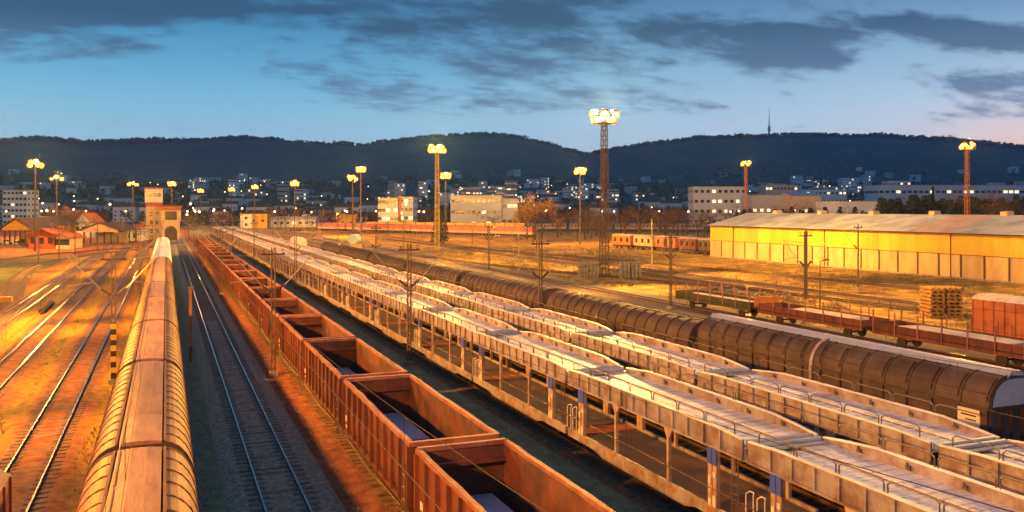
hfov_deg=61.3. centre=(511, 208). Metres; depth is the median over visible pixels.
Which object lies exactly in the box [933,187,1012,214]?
bare tree
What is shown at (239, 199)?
town house
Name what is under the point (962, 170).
town house
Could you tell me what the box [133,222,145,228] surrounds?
orange office
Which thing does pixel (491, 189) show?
apartment block
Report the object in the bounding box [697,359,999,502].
car carrier wagon
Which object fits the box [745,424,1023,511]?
car carrier wagon
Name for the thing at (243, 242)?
car carrier wagon
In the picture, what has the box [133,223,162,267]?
catenary pole
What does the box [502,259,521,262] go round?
scrap pile
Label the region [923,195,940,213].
conifer tree
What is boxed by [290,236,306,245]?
barrel wagon
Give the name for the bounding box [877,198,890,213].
conifer tree
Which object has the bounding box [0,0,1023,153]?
sky
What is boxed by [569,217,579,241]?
catenary pole
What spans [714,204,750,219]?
bare tree
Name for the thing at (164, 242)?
white covered wagon
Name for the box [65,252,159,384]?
catenary pole
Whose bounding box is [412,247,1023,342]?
dry grass
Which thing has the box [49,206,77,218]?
bare tree
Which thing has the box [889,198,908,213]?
conifer tree
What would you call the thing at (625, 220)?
bare tree
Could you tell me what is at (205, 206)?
town house
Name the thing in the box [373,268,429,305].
car carrier wagon
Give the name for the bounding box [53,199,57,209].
town house
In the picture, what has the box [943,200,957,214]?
conifer tree
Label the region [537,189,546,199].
terrace block
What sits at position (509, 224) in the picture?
fence panel
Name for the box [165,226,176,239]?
arch door
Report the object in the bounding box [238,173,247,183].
terrace block
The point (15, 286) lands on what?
railway track
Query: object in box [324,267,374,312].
car carrier wagon
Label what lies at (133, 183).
light mast
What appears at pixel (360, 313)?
car carrier wagon
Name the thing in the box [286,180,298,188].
town house
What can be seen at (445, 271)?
sliding wall wagon
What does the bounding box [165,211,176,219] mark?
window
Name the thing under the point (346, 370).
steel sheet stack
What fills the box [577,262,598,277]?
sleeper stack
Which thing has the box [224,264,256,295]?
open wagon
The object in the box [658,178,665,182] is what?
town house
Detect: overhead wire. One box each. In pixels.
[0,218,147,346]
[104,225,163,511]
[181,222,545,511]
[196,218,1013,511]
[236,221,1023,418]
[255,219,1020,335]
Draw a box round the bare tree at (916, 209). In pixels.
[889,204,937,213]
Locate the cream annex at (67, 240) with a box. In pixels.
[51,232,86,248]
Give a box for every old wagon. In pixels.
[612,233,635,248]
[633,234,656,249]
[655,235,680,251]
[678,237,700,253]
[697,238,709,254]
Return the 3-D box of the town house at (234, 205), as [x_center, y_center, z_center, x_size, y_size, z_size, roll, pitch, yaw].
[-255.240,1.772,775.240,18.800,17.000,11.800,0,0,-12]
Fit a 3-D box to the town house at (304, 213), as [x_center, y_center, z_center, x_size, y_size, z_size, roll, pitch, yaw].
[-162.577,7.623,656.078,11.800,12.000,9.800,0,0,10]
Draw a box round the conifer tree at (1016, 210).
[1013,206,1022,214]
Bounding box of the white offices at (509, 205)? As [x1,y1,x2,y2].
[502,198,517,222]
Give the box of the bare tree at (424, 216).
[417,209,432,221]
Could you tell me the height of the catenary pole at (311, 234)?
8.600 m
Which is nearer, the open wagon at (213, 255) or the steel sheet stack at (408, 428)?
the steel sheet stack at (408, 428)
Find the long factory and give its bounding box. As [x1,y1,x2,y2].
[865,185,1023,205]
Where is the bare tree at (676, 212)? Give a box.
[662,203,686,232]
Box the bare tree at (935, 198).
[911,188,954,205]
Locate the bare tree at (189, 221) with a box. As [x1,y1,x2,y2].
[185,212,195,229]
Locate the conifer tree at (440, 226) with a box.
[437,213,442,239]
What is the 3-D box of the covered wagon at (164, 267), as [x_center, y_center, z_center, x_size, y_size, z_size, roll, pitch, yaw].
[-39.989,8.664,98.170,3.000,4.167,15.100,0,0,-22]
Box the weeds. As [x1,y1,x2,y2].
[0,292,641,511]
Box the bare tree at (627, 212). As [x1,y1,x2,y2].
[619,205,639,221]
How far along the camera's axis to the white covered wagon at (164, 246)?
152.60 m
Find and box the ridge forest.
[0,131,1023,155]
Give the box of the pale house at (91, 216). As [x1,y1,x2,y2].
[74,213,104,237]
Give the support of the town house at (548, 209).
on the ground at (554, 461)
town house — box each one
[0,183,14,189]
[0,201,2,218]
[8,168,19,174]
[18,180,33,189]
[36,181,51,189]
[39,199,53,215]
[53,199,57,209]
[55,174,66,181]
[66,186,76,192]
[67,206,87,214]
[69,179,81,187]
[71,197,88,203]
[75,201,99,210]
[99,184,114,194]
[99,202,125,219]
[104,195,115,201]
[110,203,115,220]
[113,195,135,202]
[113,203,138,221]
[128,194,142,197]
[133,198,140,202]
[138,203,165,221]
[139,185,151,192]
[156,186,170,193]
[167,189,179,196]
[172,196,182,202]
[190,192,206,203]
[194,203,222,220]
[196,198,208,203]
[209,196,222,202]
[209,207,230,221]
[216,201,238,211]
[226,195,245,206]
[244,196,261,205]
[246,203,272,213]
[247,210,263,213]
[250,201,272,204]
[260,199,281,201]
[266,180,275,187]
[271,202,296,210]
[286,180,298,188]
[288,210,306,215]
[295,201,305,204]
[304,188,314,195]
[306,198,326,205]
[306,203,321,207]
[309,193,321,197]
[311,207,330,219]
[322,191,332,196]
[330,179,341,187]
[330,192,340,198]
[334,204,358,218]
[341,210,357,214]
[344,195,359,203]
[358,202,377,217]
[380,175,387,180]
[381,190,387,197]
[418,201,430,206]
[420,208,437,221]
[427,178,437,185]
[450,170,459,177]
[507,170,513,175]
[511,168,520,175]
[519,189,532,195]
[537,207,556,220]
[541,194,558,200]
[546,201,566,215]
[569,200,584,209]
[586,199,599,205]
[589,189,596,198]
[590,204,617,222]
[606,182,616,188]
[624,185,636,193]
[638,198,656,209]
[640,175,650,181]
[641,186,650,192]
[645,199,663,208]
[645,207,658,212]
[648,195,664,199]
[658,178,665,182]
[661,200,682,214]
[669,199,687,208]
[674,187,685,193]
[675,194,684,198]
[707,179,714,183]
[720,171,727,176]
[748,183,759,191]
[753,185,758,191]
[766,181,778,184]
[773,182,786,184]
[788,183,801,188]
[804,181,812,185]
[848,199,863,200]
[855,166,861,171]
[865,169,875,176]
[884,171,892,177]
[909,173,920,181]
[916,183,931,184]
[958,168,968,173]
[987,180,1004,184]
[1008,165,1018,172]
[1014,179,1023,184]
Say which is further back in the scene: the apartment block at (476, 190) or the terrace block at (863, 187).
the terrace block at (863, 187)
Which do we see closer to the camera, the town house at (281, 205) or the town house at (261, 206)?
the town house at (261, 206)
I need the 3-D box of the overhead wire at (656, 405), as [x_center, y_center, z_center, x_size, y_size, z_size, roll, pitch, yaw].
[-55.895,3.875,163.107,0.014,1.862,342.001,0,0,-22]
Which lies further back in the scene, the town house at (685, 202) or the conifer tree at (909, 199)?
the town house at (685, 202)
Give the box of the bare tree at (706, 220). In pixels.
[695,208,718,235]
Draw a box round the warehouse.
[706,210,1023,283]
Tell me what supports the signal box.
on the ground at (554, 461)
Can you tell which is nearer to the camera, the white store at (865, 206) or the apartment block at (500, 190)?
the white store at (865, 206)
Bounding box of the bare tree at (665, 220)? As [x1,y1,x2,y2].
[652,210,677,233]
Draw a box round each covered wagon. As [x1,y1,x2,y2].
[75,446,198,511]
[86,361,195,477]
[115,320,184,379]
[129,297,179,333]
[137,281,177,311]
[142,271,174,289]
[145,263,173,277]
[148,256,172,268]
[151,251,171,260]
[152,247,171,258]
[154,241,170,249]
[154,244,170,251]
[156,239,170,248]
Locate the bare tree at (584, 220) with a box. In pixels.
[566,204,604,238]
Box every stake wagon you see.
[675,280,774,316]
[758,292,889,336]
[871,308,1023,366]
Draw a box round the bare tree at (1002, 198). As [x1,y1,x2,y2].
[989,190,1018,210]
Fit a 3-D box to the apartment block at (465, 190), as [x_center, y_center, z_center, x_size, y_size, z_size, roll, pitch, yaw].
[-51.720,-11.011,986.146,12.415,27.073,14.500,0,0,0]
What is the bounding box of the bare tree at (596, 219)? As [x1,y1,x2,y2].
[586,207,604,235]
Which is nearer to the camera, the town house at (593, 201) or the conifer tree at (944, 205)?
the conifer tree at (944, 205)
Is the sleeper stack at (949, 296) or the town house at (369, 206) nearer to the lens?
the sleeper stack at (949, 296)
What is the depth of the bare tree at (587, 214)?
378.60 m
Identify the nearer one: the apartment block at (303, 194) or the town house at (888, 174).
the apartment block at (303, 194)
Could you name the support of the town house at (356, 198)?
on the hills
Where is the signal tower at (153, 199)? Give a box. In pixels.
[144,187,163,238]
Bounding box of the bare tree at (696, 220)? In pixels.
[685,211,706,236]
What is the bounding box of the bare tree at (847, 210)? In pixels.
[830,206,856,213]
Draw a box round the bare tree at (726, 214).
[716,209,734,220]
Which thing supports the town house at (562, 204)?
on the hills
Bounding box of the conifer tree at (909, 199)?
[904,195,919,212]
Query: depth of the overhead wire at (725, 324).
28.77 m
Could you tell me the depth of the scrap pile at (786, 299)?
99.25 m
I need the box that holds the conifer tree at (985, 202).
[980,200,990,214]
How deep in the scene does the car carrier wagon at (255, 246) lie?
175.14 m
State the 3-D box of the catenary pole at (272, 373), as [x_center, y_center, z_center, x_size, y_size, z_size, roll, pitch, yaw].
[-15.580,6.745,56.451,5.407,8.410,0.600,0,0,-22]
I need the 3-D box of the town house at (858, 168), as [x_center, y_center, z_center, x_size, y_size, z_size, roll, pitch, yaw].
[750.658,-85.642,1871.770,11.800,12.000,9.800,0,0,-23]
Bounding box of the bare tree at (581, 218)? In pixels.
[569,204,591,231]
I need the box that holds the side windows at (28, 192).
[28,192,37,216]
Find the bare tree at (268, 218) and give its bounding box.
[262,211,277,228]
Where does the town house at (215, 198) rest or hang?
on the hills
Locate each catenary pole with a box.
[29,224,42,265]
[50,223,62,263]
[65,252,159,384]
[67,222,78,256]
[91,220,98,251]
[116,219,125,247]
[116,230,162,296]
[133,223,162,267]
[190,222,218,266]
[199,228,242,294]
[211,216,221,242]
[222,218,239,251]
[231,247,314,376]
[242,221,266,264]
[267,217,288,237]
[275,227,315,291]
[299,220,324,247]
[358,225,393,264]
[371,243,443,366]
[395,221,412,255]
[466,218,477,245]
[474,224,502,272]
[504,220,532,271]
[508,238,571,308]
[527,221,537,254]
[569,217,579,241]
[648,219,654,264]
[649,233,690,308]
[783,229,828,324]
[843,224,862,289]
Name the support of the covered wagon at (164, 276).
on the railway track
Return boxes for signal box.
[160,205,181,239]
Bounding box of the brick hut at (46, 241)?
[24,227,71,248]
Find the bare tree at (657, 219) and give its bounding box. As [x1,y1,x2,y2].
[647,205,670,234]
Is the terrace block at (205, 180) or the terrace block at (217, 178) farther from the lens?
the terrace block at (217, 178)
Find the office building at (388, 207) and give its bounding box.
[378,198,398,221]
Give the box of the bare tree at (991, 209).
[961,202,1010,214]
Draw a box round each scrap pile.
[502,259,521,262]
[701,285,729,289]
[714,288,740,293]
[732,290,762,296]
[753,291,779,297]
[775,290,792,298]
[780,297,812,303]
[826,300,848,309]
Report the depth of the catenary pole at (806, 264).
81.19 m
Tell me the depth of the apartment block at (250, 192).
933.80 m
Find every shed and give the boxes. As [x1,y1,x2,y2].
[0,217,57,244]
[38,215,78,232]
[253,214,270,227]
[271,216,319,226]
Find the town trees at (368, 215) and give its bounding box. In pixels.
[0,165,1023,222]
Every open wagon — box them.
[197,238,211,251]
[199,240,214,255]
[201,242,217,256]
[203,244,219,261]
[206,246,225,264]
[208,249,229,269]
[211,252,234,271]
[215,255,239,280]
[219,259,247,286]
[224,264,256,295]
[231,270,266,307]
[238,277,280,319]
[248,286,297,337]
[260,298,321,360]
[278,314,355,393]
[303,337,407,444]
[342,374,500,511]
[414,438,614,511]
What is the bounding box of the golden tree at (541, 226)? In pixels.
[525,197,564,237]
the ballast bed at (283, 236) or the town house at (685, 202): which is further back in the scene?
the town house at (685, 202)
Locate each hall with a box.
[741,195,784,212]
[782,193,820,212]
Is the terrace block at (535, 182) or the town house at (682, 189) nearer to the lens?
the town house at (682, 189)
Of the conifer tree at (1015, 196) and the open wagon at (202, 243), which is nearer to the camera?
the open wagon at (202, 243)
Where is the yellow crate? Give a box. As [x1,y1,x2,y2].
[0,296,12,302]
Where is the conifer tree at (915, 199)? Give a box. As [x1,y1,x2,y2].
[905,195,924,213]
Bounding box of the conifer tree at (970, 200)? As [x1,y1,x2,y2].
[958,195,981,214]
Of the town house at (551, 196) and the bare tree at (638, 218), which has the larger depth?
the town house at (551, 196)
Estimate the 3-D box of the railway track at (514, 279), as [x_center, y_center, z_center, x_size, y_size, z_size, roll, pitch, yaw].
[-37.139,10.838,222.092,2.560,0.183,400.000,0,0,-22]
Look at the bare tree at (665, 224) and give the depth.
311.11 m
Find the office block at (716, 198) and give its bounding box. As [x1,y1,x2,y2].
[688,186,746,226]
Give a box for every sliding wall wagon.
[320,242,347,254]
[341,246,376,261]
[368,252,415,271]
[405,260,472,285]
[459,271,559,315]
[545,290,704,348]
[696,313,1023,464]
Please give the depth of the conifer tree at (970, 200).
275.80 m
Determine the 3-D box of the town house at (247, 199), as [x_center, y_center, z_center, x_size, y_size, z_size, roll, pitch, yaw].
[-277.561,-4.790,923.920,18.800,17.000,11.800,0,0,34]
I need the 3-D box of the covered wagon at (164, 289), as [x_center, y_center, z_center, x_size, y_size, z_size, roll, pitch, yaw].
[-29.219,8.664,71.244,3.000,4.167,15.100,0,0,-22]
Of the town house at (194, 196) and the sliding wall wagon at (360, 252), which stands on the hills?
the town house at (194, 196)
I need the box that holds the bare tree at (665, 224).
[654,209,674,234]
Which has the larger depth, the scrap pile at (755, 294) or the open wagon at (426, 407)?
the scrap pile at (755, 294)
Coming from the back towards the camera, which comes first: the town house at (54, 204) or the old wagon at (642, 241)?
the town house at (54, 204)
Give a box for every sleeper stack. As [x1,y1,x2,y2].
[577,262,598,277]
[618,261,641,278]
[919,285,963,317]
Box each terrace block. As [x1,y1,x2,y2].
[188,180,193,187]
[191,184,202,191]
[194,177,208,187]
[210,177,220,183]
[230,193,246,195]
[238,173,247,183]
[250,177,258,183]
[257,179,270,183]
[440,193,454,206]
[526,179,538,187]
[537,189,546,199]
[541,177,548,187]
[542,190,549,194]
[567,186,576,198]
[581,183,593,188]
[594,184,601,189]
[790,176,802,185]
[812,180,828,184]
[813,185,824,188]
[823,186,837,188]
[838,178,841,188]
[842,178,856,188]
[848,186,860,198]
[852,185,868,194]
[860,175,871,184]
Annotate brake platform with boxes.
[752,296,778,308]
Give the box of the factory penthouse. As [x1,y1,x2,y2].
[881,181,910,184]
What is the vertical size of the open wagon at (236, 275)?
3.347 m
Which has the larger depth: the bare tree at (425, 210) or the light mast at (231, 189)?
the light mast at (231, 189)
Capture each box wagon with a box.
[0,469,11,511]
[971,293,1023,338]
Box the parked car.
[0,240,13,243]
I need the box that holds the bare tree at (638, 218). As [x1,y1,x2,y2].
[624,205,653,233]
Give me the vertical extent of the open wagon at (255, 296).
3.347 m
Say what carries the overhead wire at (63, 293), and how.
hanging from the catenary pole at (147, 225)
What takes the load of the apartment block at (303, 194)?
on the hills
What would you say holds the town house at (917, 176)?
on the hills
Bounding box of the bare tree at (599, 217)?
[583,205,615,237]
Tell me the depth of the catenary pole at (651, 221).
166.35 m
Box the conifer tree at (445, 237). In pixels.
[440,211,449,242]
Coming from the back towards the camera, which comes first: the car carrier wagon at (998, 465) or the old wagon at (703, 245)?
the old wagon at (703, 245)
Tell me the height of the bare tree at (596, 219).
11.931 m
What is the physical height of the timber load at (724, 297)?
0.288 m
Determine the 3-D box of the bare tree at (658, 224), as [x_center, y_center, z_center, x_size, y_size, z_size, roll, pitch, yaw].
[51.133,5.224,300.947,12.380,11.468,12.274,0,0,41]
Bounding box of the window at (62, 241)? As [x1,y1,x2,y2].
[60,239,64,244]
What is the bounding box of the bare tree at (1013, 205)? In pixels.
[999,194,1023,212]
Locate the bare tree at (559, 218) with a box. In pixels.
[547,209,565,233]
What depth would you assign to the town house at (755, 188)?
1259.65 m
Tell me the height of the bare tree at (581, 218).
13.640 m
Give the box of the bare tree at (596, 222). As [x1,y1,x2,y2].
[581,215,600,238]
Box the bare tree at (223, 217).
[217,211,228,225]
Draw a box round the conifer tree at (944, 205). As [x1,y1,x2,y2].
[941,203,950,214]
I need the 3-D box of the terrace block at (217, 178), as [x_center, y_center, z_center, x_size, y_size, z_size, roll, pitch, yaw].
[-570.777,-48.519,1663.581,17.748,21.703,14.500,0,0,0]
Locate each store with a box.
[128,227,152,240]
[815,201,877,213]
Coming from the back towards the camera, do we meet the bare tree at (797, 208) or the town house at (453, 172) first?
the town house at (453, 172)
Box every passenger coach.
[317,222,346,230]
[346,223,376,231]
[377,224,410,232]
[411,224,448,233]
[448,225,487,235]
[490,226,533,236]
[525,223,566,230]
[569,223,611,230]
[615,223,657,230]
[660,223,702,231]
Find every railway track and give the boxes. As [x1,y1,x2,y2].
[0,240,151,511]
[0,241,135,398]
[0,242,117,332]
[0,242,181,261]
[0,246,154,326]
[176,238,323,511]
[187,235,404,511]
[206,231,697,511]
[251,246,845,511]
[263,231,320,245]
[279,231,705,318]
[281,247,947,470]
[287,231,1023,373]
[364,235,784,292]
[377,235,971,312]
[378,239,977,295]
[421,256,971,318]
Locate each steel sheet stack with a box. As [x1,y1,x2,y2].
[336,367,354,374]
[384,412,428,440]
[471,493,512,511]
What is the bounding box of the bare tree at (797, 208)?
[781,204,820,212]
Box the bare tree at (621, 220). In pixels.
[615,211,633,232]
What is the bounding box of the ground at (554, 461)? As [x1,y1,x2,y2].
[0,223,1023,511]
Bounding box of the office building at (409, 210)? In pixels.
[401,197,417,221]
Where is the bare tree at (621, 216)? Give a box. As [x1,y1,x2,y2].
[609,207,640,230]
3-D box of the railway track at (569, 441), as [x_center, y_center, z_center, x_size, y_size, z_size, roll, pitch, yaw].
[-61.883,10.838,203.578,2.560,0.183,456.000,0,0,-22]
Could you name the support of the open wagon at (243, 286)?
on the railway track at (264, 338)
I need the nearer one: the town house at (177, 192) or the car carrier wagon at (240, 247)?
the car carrier wagon at (240, 247)
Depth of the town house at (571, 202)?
935.71 m
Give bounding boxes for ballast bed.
[170,242,205,511]
[261,231,321,245]
[273,231,703,317]
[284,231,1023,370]
[380,235,971,313]
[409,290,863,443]
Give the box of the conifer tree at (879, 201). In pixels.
[872,197,887,210]
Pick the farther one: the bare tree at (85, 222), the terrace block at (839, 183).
the terrace block at (839, 183)
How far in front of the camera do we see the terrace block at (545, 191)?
1135.03 m
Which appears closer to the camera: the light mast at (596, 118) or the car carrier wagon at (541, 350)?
the car carrier wagon at (541, 350)
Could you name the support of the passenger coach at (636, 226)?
on the ground at (554, 461)
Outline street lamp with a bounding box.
[819,259,829,307]
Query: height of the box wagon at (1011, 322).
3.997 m
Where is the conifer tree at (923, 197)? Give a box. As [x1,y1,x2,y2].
[921,195,932,212]
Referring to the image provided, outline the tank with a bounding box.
[348,234,361,247]
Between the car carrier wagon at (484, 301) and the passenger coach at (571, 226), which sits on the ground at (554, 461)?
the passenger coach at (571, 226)
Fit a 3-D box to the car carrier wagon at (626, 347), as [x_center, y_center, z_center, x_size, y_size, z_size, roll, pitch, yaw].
[7.140,8.744,44.887,3.110,4.007,13.010,0,0,-22]
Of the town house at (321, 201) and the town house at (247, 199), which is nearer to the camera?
the town house at (321, 201)
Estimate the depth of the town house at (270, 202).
760.98 m
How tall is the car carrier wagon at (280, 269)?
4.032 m
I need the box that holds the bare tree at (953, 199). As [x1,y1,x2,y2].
[936,193,984,209]
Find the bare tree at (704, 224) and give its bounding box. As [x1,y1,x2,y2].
[691,214,711,237]
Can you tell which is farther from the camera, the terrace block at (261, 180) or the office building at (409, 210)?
the terrace block at (261, 180)
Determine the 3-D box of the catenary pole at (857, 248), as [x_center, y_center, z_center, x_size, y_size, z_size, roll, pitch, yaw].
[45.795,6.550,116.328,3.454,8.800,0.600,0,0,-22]
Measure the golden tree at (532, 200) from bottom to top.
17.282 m
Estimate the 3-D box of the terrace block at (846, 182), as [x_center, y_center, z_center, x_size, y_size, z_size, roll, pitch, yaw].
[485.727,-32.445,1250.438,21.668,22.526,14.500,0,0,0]
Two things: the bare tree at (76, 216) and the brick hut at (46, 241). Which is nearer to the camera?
the brick hut at (46, 241)
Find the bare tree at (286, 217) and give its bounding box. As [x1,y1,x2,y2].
[279,212,293,227]
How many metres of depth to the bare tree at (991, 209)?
275.18 m
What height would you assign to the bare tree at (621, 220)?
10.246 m
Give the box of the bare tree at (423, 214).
[418,207,431,221]
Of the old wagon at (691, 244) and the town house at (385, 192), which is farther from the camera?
the town house at (385, 192)
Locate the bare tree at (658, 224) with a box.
[645,208,672,234]
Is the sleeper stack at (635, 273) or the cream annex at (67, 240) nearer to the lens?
the sleeper stack at (635, 273)
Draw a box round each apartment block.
[3,190,38,224]
[228,180,238,195]
[247,189,259,196]
[277,184,289,201]
[295,189,308,203]
[388,181,397,197]
[394,183,405,197]
[418,181,427,201]
[449,188,460,194]
[461,187,470,194]
[471,186,481,194]
[479,181,487,194]
[486,185,496,194]
[496,186,504,197]
[505,181,516,197]
[562,188,574,198]
[577,187,588,202]
[593,193,604,203]
[607,189,618,204]
[633,195,643,204]
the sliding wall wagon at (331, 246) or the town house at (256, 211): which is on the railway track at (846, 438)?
the sliding wall wagon at (331, 246)
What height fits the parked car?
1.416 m
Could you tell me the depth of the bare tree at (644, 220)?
308.27 m
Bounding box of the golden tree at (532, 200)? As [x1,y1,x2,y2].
[514,193,554,239]
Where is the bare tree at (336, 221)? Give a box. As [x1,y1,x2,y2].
[329,212,343,222]
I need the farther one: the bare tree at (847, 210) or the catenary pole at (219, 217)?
the bare tree at (847, 210)
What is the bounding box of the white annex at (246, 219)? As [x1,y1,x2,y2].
[241,214,252,227]
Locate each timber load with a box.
[693,292,753,301]
[795,308,868,319]
[900,325,1023,345]
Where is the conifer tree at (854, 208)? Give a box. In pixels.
[851,207,859,213]
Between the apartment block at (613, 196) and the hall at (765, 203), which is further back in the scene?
the apartment block at (613, 196)
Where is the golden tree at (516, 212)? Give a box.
[510,202,543,238]
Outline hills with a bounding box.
[0,135,1023,224]
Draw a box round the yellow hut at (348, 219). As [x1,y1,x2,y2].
[338,215,357,222]
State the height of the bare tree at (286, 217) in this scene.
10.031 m
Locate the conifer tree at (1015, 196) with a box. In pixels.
[1010,195,1023,214]
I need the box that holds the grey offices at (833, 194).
[798,189,846,200]
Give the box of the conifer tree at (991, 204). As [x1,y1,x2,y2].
[984,199,997,214]
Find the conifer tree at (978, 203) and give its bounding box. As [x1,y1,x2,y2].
[970,197,986,214]
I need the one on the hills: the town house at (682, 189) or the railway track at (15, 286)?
the town house at (682, 189)
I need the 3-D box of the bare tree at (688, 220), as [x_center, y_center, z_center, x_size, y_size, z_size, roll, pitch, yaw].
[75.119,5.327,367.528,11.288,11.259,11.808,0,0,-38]
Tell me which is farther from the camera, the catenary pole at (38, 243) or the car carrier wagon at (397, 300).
the catenary pole at (38, 243)
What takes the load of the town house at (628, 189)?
on the hills
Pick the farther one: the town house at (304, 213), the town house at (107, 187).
the town house at (107, 187)
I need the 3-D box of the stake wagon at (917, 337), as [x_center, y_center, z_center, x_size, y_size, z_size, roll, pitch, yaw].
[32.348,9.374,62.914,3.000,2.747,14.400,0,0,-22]
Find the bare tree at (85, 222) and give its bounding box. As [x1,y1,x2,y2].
[75,216,96,237]
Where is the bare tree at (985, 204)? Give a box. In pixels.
[941,190,1009,214]
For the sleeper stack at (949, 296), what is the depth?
86.48 m
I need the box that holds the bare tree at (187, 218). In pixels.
[181,207,197,228]
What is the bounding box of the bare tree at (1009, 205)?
[997,198,1023,214]
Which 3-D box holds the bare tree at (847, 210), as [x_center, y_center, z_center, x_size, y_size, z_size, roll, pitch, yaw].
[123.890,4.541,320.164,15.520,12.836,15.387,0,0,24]
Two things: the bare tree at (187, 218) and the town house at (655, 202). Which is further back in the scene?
the town house at (655, 202)
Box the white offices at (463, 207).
[450,195,501,222]
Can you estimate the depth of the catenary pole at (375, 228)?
120.46 m
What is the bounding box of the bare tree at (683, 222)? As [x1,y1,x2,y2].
[674,213,691,234]
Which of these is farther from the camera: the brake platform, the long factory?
the long factory
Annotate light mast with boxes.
[27,159,43,250]
[50,175,63,214]
[127,182,138,225]
[167,181,176,204]
[197,189,203,224]
[228,188,234,225]
[251,185,258,228]
[290,181,298,226]
[347,175,357,233]
[356,166,365,235]
[428,144,446,249]
[440,172,450,234]
[574,167,586,243]
[589,109,619,277]
[740,161,751,212]
[959,142,975,214]
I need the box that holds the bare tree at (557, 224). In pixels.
[546,214,568,236]
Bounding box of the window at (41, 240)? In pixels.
[39,238,43,243]
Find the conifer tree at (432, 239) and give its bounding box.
[429,209,443,243]
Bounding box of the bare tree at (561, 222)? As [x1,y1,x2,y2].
[551,211,573,235]
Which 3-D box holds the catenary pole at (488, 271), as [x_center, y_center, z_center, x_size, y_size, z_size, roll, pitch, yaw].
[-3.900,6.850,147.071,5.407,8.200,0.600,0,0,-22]
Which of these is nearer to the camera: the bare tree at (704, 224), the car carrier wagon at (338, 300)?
the car carrier wagon at (338, 300)
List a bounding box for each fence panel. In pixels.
[416,222,425,232]
[475,222,484,225]
[495,222,504,225]
[505,223,514,226]
[515,223,524,226]
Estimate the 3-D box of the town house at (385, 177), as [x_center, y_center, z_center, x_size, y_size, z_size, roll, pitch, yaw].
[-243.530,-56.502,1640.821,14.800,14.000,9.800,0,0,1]
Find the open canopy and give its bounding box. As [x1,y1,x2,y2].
[78,221,141,242]
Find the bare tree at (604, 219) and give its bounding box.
[593,211,617,236]
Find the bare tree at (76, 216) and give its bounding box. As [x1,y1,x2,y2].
[58,210,91,229]
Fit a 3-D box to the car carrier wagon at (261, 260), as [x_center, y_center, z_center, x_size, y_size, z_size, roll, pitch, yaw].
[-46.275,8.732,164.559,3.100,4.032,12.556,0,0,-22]
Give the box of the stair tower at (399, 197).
[398,196,403,221]
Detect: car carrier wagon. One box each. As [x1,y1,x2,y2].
[225,230,237,242]
[227,231,240,244]
[230,232,244,245]
[234,233,248,248]
[237,236,254,250]
[242,237,259,253]
[246,239,265,255]
[251,240,272,259]
[255,233,271,238]
[257,242,280,262]
[259,235,277,244]
[264,245,289,267]
[265,237,284,246]
[271,239,291,250]
[272,248,300,272]
[278,241,300,247]
[282,252,313,282]
[286,243,310,250]
[293,256,329,290]
[295,245,322,270]
[306,248,336,261]
[307,261,349,299]
[318,252,353,282]
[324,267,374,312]
[333,256,373,285]
[345,275,406,328]
[351,261,398,300]
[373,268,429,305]
[374,287,452,350]
[402,276,471,328]
[414,301,518,382]
[440,287,529,351]
[473,323,623,433]
[493,302,612,383]
[567,358,818,511]
[570,324,748,435]
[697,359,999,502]
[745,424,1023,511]
[937,435,1023,502]
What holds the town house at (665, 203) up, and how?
on the hills
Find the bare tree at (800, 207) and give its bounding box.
[775,198,816,212]
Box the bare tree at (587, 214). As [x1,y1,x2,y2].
[573,205,598,232]
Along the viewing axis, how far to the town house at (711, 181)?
1705.02 m
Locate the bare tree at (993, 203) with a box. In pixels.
[958,194,1018,212]
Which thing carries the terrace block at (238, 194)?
on the hills
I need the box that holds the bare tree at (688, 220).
[679,209,697,233]
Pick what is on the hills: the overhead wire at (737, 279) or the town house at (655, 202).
the town house at (655, 202)
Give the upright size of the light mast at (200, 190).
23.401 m
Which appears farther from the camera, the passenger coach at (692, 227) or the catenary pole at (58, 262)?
the passenger coach at (692, 227)
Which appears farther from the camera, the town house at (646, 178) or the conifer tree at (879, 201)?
the town house at (646, 178)
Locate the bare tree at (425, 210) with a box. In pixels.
[418,205,433,221]
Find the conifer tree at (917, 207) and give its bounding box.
[910,200,923,213]
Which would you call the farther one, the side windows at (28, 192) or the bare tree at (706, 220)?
the side windows at (28, 192)
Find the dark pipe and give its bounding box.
[38,300,54,313]
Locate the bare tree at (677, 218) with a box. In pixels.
[667,206,686,234]
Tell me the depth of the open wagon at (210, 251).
156.32 m
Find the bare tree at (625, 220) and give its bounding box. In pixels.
[607,205,639,233]
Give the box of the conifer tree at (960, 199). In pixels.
[957,196,963,214]
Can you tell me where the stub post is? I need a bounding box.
[187,286,193,360]
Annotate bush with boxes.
[852,277,887,294]
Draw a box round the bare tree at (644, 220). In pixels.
[623,202,652,233]
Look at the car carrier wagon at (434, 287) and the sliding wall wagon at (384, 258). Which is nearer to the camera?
the car carrier wagon at (434, 287)

